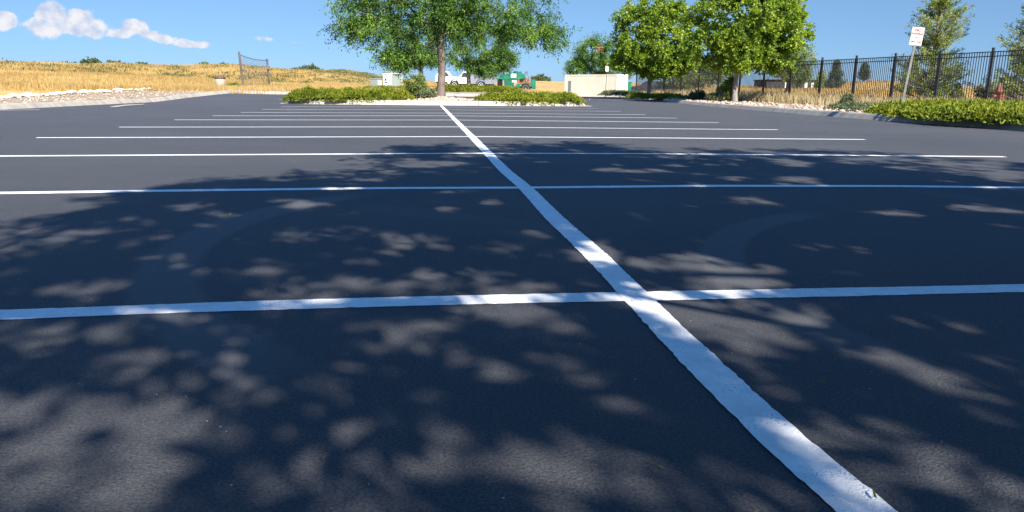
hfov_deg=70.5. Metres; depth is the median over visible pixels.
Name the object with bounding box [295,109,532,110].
stall line
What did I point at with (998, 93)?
fire hydrant
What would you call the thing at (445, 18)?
locust tree
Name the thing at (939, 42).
pine tree
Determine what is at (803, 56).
locust tree
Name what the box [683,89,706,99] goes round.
leafy bush
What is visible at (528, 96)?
juniper
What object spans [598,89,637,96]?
juniper
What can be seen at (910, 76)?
pine tree
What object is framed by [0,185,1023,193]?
stall line
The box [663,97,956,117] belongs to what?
verge stones
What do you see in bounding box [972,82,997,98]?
leafy bush
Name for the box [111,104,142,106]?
gutter patch
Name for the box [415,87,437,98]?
leafy bush
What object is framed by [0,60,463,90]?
hillside grass
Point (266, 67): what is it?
sports net
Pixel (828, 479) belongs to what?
line
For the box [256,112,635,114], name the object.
stall line
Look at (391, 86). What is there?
juniper
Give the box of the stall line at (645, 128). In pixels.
[520,127,771,129]
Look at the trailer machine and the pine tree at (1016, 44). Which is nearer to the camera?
the pine tree at (1016, 44)
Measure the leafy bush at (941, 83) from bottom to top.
1.710 m
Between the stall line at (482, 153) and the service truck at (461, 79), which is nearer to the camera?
the stall line at (482, 153)
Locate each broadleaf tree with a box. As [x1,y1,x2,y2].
[605,0,703,99]
[677,0,816,101]
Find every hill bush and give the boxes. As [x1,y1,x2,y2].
[79,56,101,63]
[298,66,310,69]
[306,62,317,69]
[530,74,545,80]
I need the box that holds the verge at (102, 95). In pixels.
[0,89,1003,120]
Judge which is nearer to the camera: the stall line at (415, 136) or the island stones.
the stall line at (415, 136)
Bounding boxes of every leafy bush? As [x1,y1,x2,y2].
[227,81,240,85]
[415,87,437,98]
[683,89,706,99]
[706,89,724,101]
[716,74,733,100]
[840,92,855,101]
[918,80,965,99]
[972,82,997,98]
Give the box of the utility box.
[370,78,381,86]
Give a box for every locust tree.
[316,0,582,95]
[379,18,454,84]
[445,14,521,84]
[562,31,635,79]
[661,55,727,90]
[768,46,818,92]
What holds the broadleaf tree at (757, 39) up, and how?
on the verge at (102, 95)
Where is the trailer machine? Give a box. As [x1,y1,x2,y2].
[497,71,535,89]
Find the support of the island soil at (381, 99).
in the island kerb at (435, 102)
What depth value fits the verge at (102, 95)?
33.90 m
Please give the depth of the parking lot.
2.29 m
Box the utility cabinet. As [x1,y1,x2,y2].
[383,72,402,85]
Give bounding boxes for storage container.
[564,74,627,94]
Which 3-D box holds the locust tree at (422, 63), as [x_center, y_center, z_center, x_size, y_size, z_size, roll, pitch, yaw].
[-6.859,-14.790,52.257,5.681,5.392,4.741,-1,13,-7]
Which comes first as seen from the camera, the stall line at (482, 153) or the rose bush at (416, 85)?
the stall line at (482, 153)
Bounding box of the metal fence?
[635,47,1023,100]
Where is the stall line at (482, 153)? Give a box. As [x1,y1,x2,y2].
[5,153,1002,156]
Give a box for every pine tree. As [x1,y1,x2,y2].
[888,0,974,97]
[896,52,923,95]
[967,4,1023,100]
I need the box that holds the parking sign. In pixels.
[901,27,924,103]
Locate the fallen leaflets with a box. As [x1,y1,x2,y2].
[25,167,1008,497]
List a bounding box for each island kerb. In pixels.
[233,90,485,96]
[280,99,586,105]
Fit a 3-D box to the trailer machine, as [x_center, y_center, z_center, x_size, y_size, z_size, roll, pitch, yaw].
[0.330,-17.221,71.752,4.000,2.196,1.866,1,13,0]
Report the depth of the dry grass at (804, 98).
37.97 m
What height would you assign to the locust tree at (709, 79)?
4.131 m
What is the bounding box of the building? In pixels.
[754,79,817,89]
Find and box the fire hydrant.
[992,83,1004,99]
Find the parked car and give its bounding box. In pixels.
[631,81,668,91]
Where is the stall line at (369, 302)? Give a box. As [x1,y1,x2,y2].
[0,284,1023,319]
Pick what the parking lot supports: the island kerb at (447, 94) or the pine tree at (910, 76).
the island kerb at (447, 94)
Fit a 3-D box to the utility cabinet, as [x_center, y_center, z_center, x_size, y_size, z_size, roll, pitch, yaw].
[-8.047,-11.799,48.829,0.800,1.205,1.250,8,15,30]
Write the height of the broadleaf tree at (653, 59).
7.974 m
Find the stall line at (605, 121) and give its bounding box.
[499,120,718,122]
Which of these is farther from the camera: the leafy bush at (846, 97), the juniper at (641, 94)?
the juniper at (641, 94)
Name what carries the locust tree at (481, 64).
on the island soil at (462, 92)
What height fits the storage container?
1.804 m
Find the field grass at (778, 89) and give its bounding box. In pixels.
[631,80,1023,102]
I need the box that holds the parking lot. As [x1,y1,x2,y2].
[0,93,1023,511]
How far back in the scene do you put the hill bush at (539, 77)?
208.85 m
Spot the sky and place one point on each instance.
(167, 32)
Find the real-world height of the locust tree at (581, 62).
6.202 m
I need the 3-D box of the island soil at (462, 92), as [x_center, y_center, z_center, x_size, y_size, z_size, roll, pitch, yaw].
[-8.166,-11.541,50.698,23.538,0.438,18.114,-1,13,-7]
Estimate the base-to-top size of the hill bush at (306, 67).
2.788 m
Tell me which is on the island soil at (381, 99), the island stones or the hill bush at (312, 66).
the island stones
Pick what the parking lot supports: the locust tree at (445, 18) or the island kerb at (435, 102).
the island kerb at (435, 102)
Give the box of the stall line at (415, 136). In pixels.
[37,136,864,139]
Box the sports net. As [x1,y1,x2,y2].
[238,51,269,85]
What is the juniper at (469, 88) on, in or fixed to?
on the island soil at (462, 92)
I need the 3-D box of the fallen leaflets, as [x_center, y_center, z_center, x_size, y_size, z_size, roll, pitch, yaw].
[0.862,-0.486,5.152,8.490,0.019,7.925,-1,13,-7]
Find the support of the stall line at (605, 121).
on the parking lot
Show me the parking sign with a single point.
(917, 34)
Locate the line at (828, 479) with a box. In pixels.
[441,106,897,511]
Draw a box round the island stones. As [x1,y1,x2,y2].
[397,96,479,100]
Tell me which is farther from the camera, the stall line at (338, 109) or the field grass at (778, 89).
the field grass at (778, 89)
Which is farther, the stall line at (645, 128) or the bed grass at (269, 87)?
the bed grass at (269, 87)
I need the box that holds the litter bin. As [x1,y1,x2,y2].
[214,76,224,84]
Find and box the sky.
[0,0,1023,86]
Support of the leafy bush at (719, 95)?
on the verge at (102, 95)
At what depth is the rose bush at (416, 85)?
32.62 m
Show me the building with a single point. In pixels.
(767, 84)
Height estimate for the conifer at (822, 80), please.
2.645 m
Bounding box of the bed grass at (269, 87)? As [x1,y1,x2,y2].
[0,81,589,99]
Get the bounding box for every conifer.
[813,69,826,89]
[823,60,846,89]
[856,61,872,82]
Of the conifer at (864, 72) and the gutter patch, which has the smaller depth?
the gutter patch
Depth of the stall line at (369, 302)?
2.40 m
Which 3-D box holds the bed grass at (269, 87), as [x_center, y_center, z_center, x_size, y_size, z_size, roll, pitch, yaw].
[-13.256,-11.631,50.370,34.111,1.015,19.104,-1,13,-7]
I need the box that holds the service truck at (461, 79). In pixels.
[446,72,494,86]
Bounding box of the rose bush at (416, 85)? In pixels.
[400,71,428,97]
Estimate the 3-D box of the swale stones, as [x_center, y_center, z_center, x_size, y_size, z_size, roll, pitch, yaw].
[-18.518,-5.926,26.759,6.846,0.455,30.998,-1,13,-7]
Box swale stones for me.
[0,90,198,102]
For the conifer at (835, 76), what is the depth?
77.16 m
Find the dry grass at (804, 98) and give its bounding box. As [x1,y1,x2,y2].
[618,89,1021,106]
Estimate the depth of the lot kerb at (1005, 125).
22.88 m
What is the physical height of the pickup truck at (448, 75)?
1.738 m
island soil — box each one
[220,89,498,93]
[313,98,575,101]
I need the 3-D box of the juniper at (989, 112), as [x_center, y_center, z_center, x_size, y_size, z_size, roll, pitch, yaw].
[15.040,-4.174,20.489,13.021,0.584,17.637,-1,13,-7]
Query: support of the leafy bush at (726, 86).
on the verge at (102, 95)
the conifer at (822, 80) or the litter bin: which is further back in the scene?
the conifer at (822, 80)
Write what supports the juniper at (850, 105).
on the verge at (102, 95)
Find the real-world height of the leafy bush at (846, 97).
0.704 m
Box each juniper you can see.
[279,84,417,102]
[358,84,407,90]
[434,84,523,91]
[472,89,585,103]
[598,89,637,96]
[625,91,687,98]
[822,100,883,110]
[862,97,1023,125]
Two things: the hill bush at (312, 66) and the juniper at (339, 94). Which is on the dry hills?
the hill bush at (312, 66)
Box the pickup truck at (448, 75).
[435,71,457,82]
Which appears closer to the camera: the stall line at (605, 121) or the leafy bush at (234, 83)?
the stall line at (605, 121)
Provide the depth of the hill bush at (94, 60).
146.25 m
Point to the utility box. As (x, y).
(375, 81)
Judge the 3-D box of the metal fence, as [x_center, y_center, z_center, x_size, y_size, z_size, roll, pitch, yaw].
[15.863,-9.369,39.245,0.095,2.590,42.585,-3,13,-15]
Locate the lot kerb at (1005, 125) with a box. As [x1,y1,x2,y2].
[0,90,1023,130]
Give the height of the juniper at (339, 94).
0.790 m
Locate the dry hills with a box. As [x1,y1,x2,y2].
[0,68,967,96]

